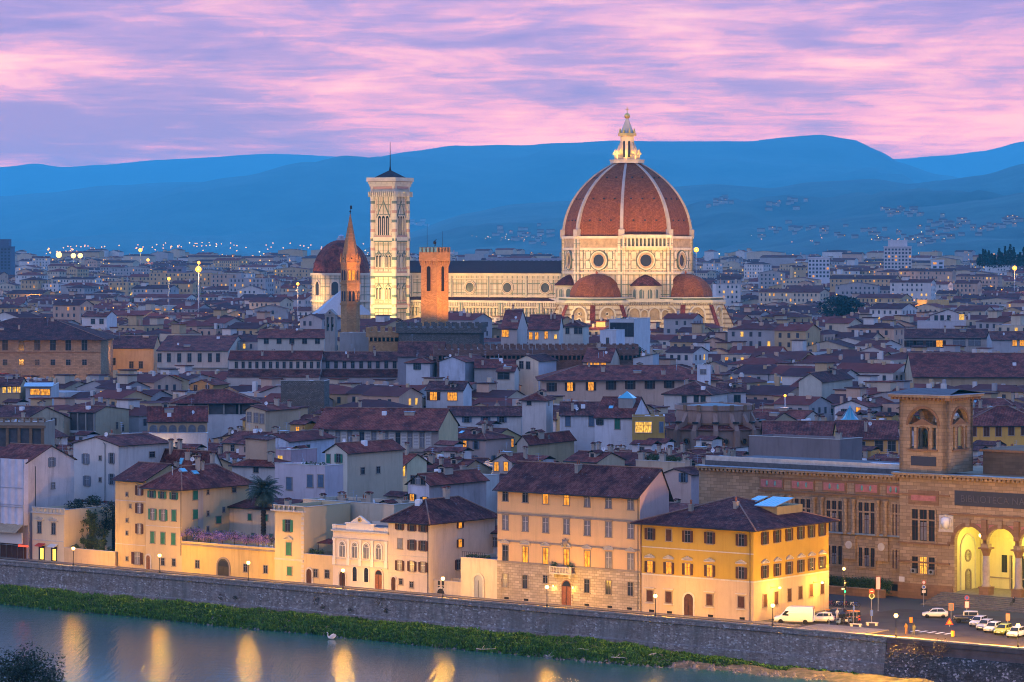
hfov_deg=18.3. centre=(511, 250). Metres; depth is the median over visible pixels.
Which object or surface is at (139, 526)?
window
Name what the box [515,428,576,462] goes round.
house
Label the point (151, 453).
window
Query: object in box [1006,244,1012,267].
cypress
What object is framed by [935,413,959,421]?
house
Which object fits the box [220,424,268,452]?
house
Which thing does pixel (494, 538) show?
window
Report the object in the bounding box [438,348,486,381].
house
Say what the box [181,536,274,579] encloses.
terrace wall
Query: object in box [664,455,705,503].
house
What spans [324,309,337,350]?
bell gable
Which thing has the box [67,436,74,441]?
house
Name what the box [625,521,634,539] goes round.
window
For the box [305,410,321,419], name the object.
house
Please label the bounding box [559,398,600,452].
house
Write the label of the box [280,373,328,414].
house
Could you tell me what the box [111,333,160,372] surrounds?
house
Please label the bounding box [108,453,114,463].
window
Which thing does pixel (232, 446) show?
window
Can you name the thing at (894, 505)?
window
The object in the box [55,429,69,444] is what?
house
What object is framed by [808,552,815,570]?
window
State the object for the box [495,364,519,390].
house
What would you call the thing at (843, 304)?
stone pine
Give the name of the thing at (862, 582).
hedge
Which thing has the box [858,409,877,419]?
house
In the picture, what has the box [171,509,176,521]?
window
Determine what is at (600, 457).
house
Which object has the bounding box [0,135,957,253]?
hills
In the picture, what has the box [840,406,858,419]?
glass cone house
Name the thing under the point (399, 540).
window
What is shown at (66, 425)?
house
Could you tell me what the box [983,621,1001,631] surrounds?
parked car
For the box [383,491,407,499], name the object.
house
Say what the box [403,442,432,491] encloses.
house
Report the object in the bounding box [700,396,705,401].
window
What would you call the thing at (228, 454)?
house
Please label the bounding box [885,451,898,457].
house
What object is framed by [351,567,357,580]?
window
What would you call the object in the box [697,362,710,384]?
house
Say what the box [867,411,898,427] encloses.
house
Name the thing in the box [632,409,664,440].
house
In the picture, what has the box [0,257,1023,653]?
ground
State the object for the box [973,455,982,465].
house
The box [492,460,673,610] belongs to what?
house
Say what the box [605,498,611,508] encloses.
window
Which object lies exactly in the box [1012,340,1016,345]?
window
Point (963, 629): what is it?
road
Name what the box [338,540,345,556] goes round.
window
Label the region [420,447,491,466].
house
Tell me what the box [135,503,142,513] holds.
window
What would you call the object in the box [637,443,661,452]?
house
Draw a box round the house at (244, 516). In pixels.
[227,490,302,542]
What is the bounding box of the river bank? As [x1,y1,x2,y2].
[2,590,937,681]
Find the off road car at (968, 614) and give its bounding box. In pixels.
[954,610,978,622]
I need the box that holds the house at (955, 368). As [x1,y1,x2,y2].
[904,352,1023,385]
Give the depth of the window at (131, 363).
1175.03 m
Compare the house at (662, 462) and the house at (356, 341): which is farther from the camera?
the house at (356, 341)
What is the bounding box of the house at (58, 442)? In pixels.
[55,437,67,450]
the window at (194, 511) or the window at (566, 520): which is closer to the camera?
the window at (566, 520)
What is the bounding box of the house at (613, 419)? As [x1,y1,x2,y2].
[593,391,650,449]
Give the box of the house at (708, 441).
[693,435,748,451]
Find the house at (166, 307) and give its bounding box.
[138,305,175,310]
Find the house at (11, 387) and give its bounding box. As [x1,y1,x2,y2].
[0,370,27,404]
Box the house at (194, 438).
[122,425,207,449]
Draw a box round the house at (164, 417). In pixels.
[147,401,207,432]
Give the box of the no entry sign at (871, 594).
[869,589,874,621]
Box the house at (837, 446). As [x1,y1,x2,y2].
[749,431,862,459]
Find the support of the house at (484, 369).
on the ground at (866, 605)
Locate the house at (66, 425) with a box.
[26,404,71,441]
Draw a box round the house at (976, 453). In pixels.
[960,445,987,457]
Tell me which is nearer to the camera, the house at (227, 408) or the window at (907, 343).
the house at (227, 408)
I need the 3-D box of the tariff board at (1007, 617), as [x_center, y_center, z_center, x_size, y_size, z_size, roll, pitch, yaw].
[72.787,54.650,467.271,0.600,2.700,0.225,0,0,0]
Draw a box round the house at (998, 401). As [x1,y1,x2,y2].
[974,391,1023,408]
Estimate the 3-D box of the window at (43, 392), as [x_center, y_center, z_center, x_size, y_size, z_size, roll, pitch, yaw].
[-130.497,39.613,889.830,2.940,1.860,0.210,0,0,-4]
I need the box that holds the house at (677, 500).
[673,498,680,502]
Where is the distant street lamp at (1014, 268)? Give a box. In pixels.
[1012,266,1016,290]
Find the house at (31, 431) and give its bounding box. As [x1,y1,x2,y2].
[0,417,54,446]
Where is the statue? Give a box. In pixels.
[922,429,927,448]
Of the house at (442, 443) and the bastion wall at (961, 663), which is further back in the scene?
the house at (442, 443)
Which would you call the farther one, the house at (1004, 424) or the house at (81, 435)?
the house at (81, 435)
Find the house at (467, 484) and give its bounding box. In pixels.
[404,462,489,507]
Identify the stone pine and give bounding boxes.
[816,294,864,316]
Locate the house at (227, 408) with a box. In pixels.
[170,383,261,441]
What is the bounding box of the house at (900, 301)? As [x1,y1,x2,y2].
[894,300,911,303]
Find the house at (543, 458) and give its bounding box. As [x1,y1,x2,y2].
[530,455,555,461]
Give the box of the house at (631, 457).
[601,447,674,465]
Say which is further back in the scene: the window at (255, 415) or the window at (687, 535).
the window at (255, 415)
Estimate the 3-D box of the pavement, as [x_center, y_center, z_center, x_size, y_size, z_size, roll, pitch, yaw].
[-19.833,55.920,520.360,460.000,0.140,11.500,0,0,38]
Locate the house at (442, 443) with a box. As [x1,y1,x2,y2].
[434,440,473,456]
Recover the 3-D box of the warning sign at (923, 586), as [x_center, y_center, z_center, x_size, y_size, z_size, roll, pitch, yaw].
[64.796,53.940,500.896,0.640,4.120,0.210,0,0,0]
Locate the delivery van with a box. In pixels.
[774,605,814,623]
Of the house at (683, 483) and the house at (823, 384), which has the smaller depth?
the house at (683, 483)
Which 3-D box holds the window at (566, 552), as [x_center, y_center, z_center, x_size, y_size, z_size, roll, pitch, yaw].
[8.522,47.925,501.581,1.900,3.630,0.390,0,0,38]
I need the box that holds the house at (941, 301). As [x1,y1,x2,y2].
[916,298,948,305]
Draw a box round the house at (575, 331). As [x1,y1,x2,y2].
[563,313,590,344]
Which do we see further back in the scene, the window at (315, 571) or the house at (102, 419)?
the house at (102, 419)
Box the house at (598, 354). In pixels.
[582,341,619,364]
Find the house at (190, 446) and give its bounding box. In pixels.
[176,443,206,449]
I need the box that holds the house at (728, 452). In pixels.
[699,447,743,456]
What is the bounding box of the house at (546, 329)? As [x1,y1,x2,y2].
[527,311,563,347]
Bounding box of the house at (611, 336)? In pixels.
[600,329,624,343]
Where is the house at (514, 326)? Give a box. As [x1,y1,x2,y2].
[500,305,527,347]
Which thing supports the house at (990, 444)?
on the ground at (866, 605)
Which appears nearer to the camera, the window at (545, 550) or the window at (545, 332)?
the window at (545, 550)
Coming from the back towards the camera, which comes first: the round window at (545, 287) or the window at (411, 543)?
the round window at (545, 287)
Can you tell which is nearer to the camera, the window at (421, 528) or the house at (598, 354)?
the window at (421, 528)
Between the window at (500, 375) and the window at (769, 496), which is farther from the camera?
the window at (500, 375)
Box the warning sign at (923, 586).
[922,580,925,605]
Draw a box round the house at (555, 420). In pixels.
[516,402,558,431]
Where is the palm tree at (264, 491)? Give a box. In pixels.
[245,474,284,542]
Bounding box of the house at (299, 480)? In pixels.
[275,459,343,499]
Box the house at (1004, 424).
[958,405,1023,445]
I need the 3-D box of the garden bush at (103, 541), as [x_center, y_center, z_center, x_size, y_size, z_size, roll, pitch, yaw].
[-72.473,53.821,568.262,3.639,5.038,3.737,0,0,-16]
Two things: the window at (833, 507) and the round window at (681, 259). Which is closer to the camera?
the window at (833, 507)
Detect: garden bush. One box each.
[72,537,93,549]
[84,537,103,549]
[96,538,114,550]
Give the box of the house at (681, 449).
[658,442,704,459]
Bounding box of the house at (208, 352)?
[156,334,240,372]
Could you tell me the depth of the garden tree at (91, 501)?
577.77 m
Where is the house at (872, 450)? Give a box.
[862,446,882,457]
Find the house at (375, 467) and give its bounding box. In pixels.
[322,431,405,498]
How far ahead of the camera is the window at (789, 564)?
487.80 m
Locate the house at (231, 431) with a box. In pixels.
[212,416,245,442]
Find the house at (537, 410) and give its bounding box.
[519,386,556,434]
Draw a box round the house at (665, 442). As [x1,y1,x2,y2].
[646,438,678,452]
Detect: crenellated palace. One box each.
[366,326,398,350]
[396,322,486,348]
[433,343,638,376]
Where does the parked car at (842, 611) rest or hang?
on the ground at (866, 605)
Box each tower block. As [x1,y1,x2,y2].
[0,239,14,274]
[167,267,186,272]
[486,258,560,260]
[808,257,829,283]
[883,240,911,269]
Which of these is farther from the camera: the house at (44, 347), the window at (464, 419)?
the house at (44, 347)
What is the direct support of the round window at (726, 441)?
in the rotunda
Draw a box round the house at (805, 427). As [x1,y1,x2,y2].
[761,419,834,435]
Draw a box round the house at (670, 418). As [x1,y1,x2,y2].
[653,410,675,425]
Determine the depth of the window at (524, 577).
506.61 m
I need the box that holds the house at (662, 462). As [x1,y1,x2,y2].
[636,450,689,471]
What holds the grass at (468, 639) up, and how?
on the river bank
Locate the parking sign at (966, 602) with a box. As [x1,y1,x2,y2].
[965,596,968,620]
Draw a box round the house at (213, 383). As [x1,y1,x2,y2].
[189,373,229,391]
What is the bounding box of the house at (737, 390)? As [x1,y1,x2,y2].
[716,377,746,402]
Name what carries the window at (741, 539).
in the house at (735, 557)
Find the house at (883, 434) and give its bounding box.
[832,419,898,454]
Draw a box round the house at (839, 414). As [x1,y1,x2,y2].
[806,411,863,420]
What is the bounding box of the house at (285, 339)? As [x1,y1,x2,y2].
[257,323,324,350]
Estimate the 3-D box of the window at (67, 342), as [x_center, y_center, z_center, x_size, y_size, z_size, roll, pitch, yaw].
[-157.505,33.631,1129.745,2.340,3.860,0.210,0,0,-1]
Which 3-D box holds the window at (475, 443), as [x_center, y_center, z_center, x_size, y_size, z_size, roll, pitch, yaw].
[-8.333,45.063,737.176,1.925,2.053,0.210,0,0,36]
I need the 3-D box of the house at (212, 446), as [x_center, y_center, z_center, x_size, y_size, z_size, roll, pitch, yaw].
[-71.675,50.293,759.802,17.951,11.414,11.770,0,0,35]
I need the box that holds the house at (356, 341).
[339,328,368,350]
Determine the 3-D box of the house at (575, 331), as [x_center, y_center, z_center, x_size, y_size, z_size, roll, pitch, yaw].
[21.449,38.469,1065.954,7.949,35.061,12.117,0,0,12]
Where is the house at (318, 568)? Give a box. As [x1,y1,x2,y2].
[304,538,332,584]
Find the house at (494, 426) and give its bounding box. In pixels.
[458,418,520,452]
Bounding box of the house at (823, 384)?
[796,366,854,398]
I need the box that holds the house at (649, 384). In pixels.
[535,361,722,405]
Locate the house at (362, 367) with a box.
[321,346,397,383]
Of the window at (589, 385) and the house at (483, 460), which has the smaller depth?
the house at (483, 460)
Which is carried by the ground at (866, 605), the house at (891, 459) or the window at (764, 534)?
the house at (891, 459)
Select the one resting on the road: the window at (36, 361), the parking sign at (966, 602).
the parking sign at (966, 602)
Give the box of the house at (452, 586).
[433,578,460,595]
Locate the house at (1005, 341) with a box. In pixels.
[986,329,1023,352]
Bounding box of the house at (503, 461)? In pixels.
[490,446,536,473]
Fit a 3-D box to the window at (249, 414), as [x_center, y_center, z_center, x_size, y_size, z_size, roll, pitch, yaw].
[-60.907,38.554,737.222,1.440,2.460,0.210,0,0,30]
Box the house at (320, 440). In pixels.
[266,422,336,462]
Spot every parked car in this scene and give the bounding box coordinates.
[814,612,834,622]
[826,608,848,617]
[922,608,947,617]
[969,615,986,625]
[976,618,993,629]
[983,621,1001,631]
[993,623,1012,634]
[1006,626,1023,637]
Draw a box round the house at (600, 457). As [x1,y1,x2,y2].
[563,441,626,465]
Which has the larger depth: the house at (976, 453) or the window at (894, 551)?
the house at (976, 453)
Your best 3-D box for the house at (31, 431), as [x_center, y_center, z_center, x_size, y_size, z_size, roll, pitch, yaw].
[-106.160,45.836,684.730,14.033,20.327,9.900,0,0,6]
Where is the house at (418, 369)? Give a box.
[404,353,436,384]
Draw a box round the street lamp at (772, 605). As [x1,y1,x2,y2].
[771,603,774,625]
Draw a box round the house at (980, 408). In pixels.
[973,398,1022,412]
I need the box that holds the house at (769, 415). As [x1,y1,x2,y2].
[752,404,796,419]
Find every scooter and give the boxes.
[836,615,840,624]
[841,614,844,623]
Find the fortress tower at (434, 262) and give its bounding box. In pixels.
[419,231,449,325]
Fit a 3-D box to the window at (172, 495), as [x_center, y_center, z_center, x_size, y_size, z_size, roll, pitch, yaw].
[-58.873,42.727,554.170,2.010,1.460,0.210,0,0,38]
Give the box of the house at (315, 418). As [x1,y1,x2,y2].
[310,410,322,421]
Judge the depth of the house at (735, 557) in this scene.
487.48 m
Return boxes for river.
[0,604,830,681]
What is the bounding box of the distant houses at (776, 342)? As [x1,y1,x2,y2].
[0,247,1023,432]
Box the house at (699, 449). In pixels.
[686,443,742,454]
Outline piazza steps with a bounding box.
[920,588,1023,612]
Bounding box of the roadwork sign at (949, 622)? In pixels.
[945,618,952,625]
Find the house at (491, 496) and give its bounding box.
[477,465,499,512]
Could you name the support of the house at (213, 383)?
on the ground at (866, 605)
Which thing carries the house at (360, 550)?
on the ground at (866, 605)
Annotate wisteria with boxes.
[179,526,274,545]
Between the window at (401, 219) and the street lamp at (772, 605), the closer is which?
the street lamp at (772, 605)
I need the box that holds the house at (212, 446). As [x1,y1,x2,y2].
[208,437,222,452]
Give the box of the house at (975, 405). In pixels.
[955,399,991,412]
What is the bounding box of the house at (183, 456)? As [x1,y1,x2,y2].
[160,438,222,466]
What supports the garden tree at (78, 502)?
on the ground at (866, 605)
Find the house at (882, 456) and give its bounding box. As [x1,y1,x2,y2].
[869,449,898,459]
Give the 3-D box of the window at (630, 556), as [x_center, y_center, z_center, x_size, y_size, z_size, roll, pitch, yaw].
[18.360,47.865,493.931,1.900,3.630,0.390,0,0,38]
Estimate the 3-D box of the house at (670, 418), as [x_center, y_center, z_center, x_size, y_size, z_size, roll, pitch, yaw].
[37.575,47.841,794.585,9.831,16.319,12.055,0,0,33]
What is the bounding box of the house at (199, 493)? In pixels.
[138,451,252,571]
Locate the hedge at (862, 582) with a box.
[829,574,892,593]
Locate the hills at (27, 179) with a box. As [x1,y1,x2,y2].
[0,141,1023,195]
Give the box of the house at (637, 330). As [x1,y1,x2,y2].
[609,316,649,352]
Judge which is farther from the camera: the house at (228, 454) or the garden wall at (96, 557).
the house at (228, 454)
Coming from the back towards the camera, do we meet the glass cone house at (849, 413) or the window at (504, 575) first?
the glass cone house at (849, 413)
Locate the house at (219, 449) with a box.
[217,445,221,453]
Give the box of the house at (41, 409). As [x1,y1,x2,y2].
[0,400,65,432]
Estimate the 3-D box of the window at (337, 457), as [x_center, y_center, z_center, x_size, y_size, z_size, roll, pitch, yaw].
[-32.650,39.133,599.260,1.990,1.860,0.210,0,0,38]
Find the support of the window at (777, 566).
in the house at (735, 557)
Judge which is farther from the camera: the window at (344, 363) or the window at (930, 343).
the window at (930, 343)
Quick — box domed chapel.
[310,234,369,312]
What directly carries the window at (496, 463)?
in the house at (503, 461)
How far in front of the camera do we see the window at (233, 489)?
563.37 m
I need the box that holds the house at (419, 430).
[313,400,459,454]
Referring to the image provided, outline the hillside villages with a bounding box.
[410,195,1023,246]
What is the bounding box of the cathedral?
[410,107,733,331]
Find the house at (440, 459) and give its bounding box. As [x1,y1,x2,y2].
[423,451,491,473]
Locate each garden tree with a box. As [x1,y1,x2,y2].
[64,498,87,508]
[79,510,109,548]
[85,495,114,545]
[620,346,644,356]
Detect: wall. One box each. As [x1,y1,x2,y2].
[0,559,886,674]
[63,547,116,565]
[74,499,114,550]
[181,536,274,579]
[461,551,496,598]
[829,585,885,597]
[883,636,1023,681]
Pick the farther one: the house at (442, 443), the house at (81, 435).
the house at (81, 435)
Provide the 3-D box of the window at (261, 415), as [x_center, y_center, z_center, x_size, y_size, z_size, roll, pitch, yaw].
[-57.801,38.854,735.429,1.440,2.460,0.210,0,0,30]
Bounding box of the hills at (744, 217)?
[36,164,1023,256]
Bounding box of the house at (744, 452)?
[736,451,748,454]
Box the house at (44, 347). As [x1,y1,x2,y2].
[0,317,119,379]
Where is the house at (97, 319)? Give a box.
[81,308,116,329]
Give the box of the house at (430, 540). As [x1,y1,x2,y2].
[380,486,496,592]
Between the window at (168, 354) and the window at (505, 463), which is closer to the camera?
the window at (505, 463)
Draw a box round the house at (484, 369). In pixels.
[473,354,515,382]
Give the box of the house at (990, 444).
[973,440,1006,447]
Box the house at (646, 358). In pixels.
[631,346,659,364]
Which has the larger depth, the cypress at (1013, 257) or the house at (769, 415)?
the cypress at (1013, 257)
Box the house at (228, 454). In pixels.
[224,452,241,462]
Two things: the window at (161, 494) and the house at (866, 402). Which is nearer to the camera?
the window at (161, 494)
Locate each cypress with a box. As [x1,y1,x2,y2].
[974,254,983,267]
[982,249,988,265]
[987,253,994,268]
[993,254,998,267]
[996,248,1002,267]
[1002,246,1007,264]
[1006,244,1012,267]
[1009,247,1017,266]
[1017,252,1022,266]
[1020,247,1023,265]
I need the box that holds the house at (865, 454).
[862,449,880,460]
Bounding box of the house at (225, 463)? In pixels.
[191,449,231,470]
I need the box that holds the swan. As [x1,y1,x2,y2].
[327,632,335,638]
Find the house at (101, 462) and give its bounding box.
[70,422,168,500]
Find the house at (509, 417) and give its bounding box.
[447,399,521,435]
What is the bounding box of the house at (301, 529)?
[270,497,350,581]
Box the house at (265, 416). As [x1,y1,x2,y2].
[243,397,300,431]
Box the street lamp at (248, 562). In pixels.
[246,560,249,580]
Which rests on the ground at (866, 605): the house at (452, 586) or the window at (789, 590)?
the house at (452, 586)
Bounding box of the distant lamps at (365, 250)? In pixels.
[46,199,1012,314]
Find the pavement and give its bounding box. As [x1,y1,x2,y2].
[0,557,888,633]
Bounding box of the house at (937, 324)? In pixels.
[917,314,963,327]
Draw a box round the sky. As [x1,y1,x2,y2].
[0,0,1023,166]
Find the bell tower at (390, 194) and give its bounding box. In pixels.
[366,151,413,319]
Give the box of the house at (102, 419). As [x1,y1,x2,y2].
[67,396,130,435]
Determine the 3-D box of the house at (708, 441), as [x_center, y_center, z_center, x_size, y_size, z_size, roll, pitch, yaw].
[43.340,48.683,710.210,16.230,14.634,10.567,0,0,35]
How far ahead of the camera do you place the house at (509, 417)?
772.53 m
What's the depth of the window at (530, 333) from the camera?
1000.65 m
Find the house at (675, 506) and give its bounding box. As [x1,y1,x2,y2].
[669,502,699,511]
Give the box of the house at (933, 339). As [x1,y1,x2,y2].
[904,326,987,351]
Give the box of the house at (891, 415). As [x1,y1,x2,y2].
[874,412,898,420]
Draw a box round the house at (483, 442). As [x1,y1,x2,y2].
[458,422,513,459]
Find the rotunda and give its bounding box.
[665,402,765,451]
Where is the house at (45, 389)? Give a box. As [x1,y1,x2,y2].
[23,381,58,405]
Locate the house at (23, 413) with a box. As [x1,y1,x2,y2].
[0,411,32,419]
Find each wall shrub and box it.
[887,641,904,660]
[906,642,923,660]
[932,638,950,657]
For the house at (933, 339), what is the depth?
1201.03 m
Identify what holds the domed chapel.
on the ground at (866, 605)
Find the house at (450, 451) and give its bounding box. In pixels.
[431,446,491,473]
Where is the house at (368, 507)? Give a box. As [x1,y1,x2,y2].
[303,490,414,521]
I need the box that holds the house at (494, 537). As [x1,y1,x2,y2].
[490,518,496,552]
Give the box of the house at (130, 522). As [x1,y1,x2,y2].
[110,460,179,568]
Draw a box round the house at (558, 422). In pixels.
[557,412,559,430]
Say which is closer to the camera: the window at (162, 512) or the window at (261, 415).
the window at (162, 512)
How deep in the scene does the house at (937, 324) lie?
1321.36 m
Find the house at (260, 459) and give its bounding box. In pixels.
[228,435,290,496]
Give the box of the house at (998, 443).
[991,440,1016,447]
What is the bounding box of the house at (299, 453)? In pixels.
[276,441,316,462]
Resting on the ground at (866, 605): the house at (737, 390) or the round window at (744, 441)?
the house at (737, 390)
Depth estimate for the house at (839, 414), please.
766.75 m
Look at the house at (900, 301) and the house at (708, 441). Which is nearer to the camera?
the house at (708, 441)
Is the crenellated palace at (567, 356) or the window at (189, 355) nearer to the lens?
the crenellated palace at (567, 356)
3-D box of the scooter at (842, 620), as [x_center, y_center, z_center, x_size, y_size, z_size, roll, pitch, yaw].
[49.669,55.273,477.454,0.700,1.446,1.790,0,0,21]
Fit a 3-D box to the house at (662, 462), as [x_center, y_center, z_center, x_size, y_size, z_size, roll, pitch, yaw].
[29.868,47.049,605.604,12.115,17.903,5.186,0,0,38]
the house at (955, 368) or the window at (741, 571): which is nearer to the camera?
the window at (741, 571)
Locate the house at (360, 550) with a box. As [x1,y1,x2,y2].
[331,516,388,589]
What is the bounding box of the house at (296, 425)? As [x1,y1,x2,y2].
[264,420,315,435]
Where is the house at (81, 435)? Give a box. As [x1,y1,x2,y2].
[67,431,99,443]
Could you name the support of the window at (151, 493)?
in the house at (199, 493)
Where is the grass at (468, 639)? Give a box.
[0,584,858,673]
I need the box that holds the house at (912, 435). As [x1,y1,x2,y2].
[898,418,919,445]
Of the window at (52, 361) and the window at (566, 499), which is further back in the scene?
the window at (52, 361)
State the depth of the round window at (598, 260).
1320.80 m
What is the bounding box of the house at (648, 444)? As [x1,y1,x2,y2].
[613,438,661,451]
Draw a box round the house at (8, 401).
[2,398,28,404]
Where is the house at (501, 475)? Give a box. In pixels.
[499,473,506,481]
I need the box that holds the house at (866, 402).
[832,394,893,419]
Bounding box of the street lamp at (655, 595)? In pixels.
[653,593,656,615]
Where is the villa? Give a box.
[931,260,943,268]
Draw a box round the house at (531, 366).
[516,347,557,395]
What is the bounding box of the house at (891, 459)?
[881,457,981,465]
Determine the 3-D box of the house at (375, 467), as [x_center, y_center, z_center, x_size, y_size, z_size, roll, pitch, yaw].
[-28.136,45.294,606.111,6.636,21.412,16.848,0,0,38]
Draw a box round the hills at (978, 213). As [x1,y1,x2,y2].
[458,193,1023,257]
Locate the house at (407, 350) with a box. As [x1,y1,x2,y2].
[397,334,445,384]
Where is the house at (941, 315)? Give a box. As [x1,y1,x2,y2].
[929,307,966,325]
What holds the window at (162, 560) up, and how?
in the house at (199, 493)
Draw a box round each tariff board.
[949,603,953,609]
[1006,614,1009,622]
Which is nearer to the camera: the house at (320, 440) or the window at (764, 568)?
the window at (764, 568)
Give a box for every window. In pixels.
[2,340,7,350]
[2,359,7,365]
[18,340,24,350]
[19,359,23,365]
[30,388,39,394]
[34,340,39,350]
[34,359,39,365]
[34,516,43,533]
[40,389,50,395]
[48,457,55,467]
[48,518,57,534]
[50,340,55,350]
[50,359,55,365]
[65,340,71,350]
[65,359,70,365]
[81,340,87,350]
[82,359,86,365]
[82,453,88,463]
[83,475,90,486]
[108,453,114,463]
[108,473,114,484]
[129,361,133,368]
[131,551,142,564]
[135,485,142,495]
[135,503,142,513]
[135,523,142,534]
[138,361,142,368]
[147,490,155,498]
[148,508,156,520]
[149,451,155,457]
[149,531,155,543]
[157,353,161,361]
[158,491,165,498]
[159,509,166,521]
[160,532,165,544]
[160,557,164,565]
[167,353,170,361]
[169,492,177,499]
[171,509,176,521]
[171,532,175,545]
[171,558,175,566]
[177,353,180,361]
[187,353,191,361]
[192,490,197,500]
[192,509,197,519]
[194,560,199,568]
[197,353,201,361]
[208,353,211,361]
[215,515,221,523]
[216,353,219,361]
[230,444,234,450]
[231,487,236,492]
[243,563,247,572]
[247,412,251,421]
[247,513,251,520]
[253,412,257,422]
[253,467,258,472]
[259,413,263,423]
[262,565,268,573]
[276,339,281,343]
[282,519,292,532]
[283,536,292,555]
[285,477,292,490]
[286,566,292,575]
[306,474,313,487]
[312,568,318,577]
[317,474,323,487]
[324,569,329,578]
[325,361,329,368]
[326,454,330,463]
[334,361,337,368]
[334,453,341,462]
[335,431,340,442]
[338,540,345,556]
[341,270,345,279]
[341,291,345,300]
[342,361,346,368]
[347,431,352,441]
[348,270,354,279]
[348,291,354,300]
[350,361,354,368]
[351,541,358,557]
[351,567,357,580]
[357,270,359,279]
[357,291,359,300]
[359,361,362,368]
[359,432,364,440]
[360,467,364,474]
[362,542,369,558]
[363,566,369,581]
[367,361,371,368]
[371,432,376,439]
[374,543,382,559]
[375,251,382,268]
[375,283,382,301]
[376,200,390,234]
[376,361,379,368]
[376,466,380,473]
[383,251,391,268]
[383,283,391,301]
[384,361,387,368]
[392,361,396,368]
[395,432,400,444]
[395,523,403,530]
[395,560,403,570]
[397,201,405,234]
[397,251,400,268]
[397,283,400,301]
[397,538,402,549]
[398,578,402,584]
[401,251,406,268]
[401,283,406,300]
[403,465,405,476]
[407,432,412,447]
[407,493,415,500]
[407,524,415,531]
[407,539,415,550]
[407,560,415,571]
[409,581,413,588]
[410,475,414,484]
[413,364,420,369]
[415,475,419,484]
[418,525,426,532]
[418,540,426,551]
[418,561,426,572]
[419,432,424,447]
[420,475,425,485]
[427,392,439,400]
[447,392,457,400]
[455,559,460,570]
[457,522,463,528]
[457,538,463,547]
[461,440,467,446]
[462,417,471,422]
[464,280,475,293]
[473,441,478,449]
[492,537,496,546]
[494,461,498,471]
[497,372,509,379]
[497,417,506,422]
[500,513,508,530]
[500,539,509,561]
[501,280,513,294]
[501,330,508,336]
[501,492,508,501]
[501,573,508,587]
[503,461,508,471]
[511,438,514,447]
[519,361,523,368]
[519,540,529,563]
[520,514,528,531]
[521,493,528,502]
[521,574,528,589]
[526,361,530,369]
[526,401,531,405]
[529,332,532,339]
[535,332,538,339]
[539,281,551,294]
[540,542,550,564]
[541,515,549,533]
[542,494,548,504]
[542,574,548,583]
[544,331,547,338]
[546,382,556,391]
[561,517,569,534]
[561,543,570,565]
[562,495,569,505]
[565,250,572,269]
[565,327,569,333]
[565,382,574,390]
[565,416,570,426]
[581,544,591,567]
[582,518,590,536]
[584,497,590,507]
[584,578,590,593]
[586,382,595,389]
[588,416,594,426]
[589,250,607,270]
[596,419,603,425]
[603,519,612,537]
[603,546,613,568]
[604,580,611,594]
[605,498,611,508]
[606,381,615,389]
[614,419,620,429]
[625,381,634,389]
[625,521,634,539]
[625,547,635,570]
[627,499,634,510]
[627,581,633,596]
[635,421,651,432]
[636,250,655,270]
[644,527,654,540]
[644,554,654,573]
[644,587,654,603]
[645,381,654,388]
[659,421,663,432]
[663,555,673,574]
[663,588,673,604]
[664,381,673,387]
[665,528,672,541]
[676,250,686,269]
[679,472,687,482]
[681,396,686,402]
[681,556,692,575]
[682,530,692,542]
[683,438,689,444]
[693,395,698,401]
[700,369,705,373]
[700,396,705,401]
[704,531,714,544]
[704,558,714,577]
[704,591,714,607]
[722,438,729,445]
[734,394,740,402]
[735,560,746,579]
[735,593,746,609]
[736,533,746,546]
[741,438,747,444]
[761,531,768,545]
[761,559,769,578]
[762,495,779,500]
[762,593,767,607]
[774,529,780,543]
[774,557,781,576]
[774,591,778,604]
[786,528,792,541]
[786,555,793,574]
[787,588,791,602]
[793,497,811,512]
[797,526,804,539]
[797,553,805,572]
[798,585,803,599]
[808,525,814,537]
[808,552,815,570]
[809,583,813,597]
[818,523,825,536]
[818,550,826,569]
[820,580,824,594]
[825,498,843,533]
[829,543,843,566]
[856,545,876,568]
[857,500,875,535]
[874,440,883,451]
[887,440,896,451]
[890,548,898,570]
[891,502,898,537]
[892,584,897,590]
[904,340,915,346]
[910,507,936,543]
[910,554,936,576]
[916,340,925,344]
[926,340,935,346]
[933,340,945,346]
[953,339,965,345]
[959,314,963,319]
[968,339,980,345]
[973,427,976,436]
[983,427,989,436]
[995,427,1001,436]
[1008,427,1014,435]
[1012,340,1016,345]
[1019,340,1023,345]
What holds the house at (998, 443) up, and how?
on the ground at (866, 605)
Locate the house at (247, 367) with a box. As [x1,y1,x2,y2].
[226,344,323,385]
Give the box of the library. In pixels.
[695,388,1023,599]
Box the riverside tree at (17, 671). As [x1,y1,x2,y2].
[0,641,66,681]
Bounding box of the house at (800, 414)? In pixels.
[753,405,820,420]
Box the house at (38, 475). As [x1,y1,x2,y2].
[0,442,76,558]
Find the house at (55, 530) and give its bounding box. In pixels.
[31,504,111,561]
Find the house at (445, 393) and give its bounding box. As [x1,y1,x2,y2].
[424,376,472,407]
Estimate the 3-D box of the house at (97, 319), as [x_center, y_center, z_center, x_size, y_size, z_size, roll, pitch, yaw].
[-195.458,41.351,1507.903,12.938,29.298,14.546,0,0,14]
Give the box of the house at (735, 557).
[630,496,839,620]
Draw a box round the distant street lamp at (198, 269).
[195,266,200,311]
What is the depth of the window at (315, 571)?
534.04 m
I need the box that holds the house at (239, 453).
[219,440,244,458]
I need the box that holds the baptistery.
[312,290,369,318]
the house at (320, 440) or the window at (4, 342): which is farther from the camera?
the window at (4, 342)
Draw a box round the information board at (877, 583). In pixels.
[876,577,879,610]
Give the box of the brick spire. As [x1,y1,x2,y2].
[340,206,360,331]
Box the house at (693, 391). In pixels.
[661,378,729,409]
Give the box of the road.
[0,558,1023,646]

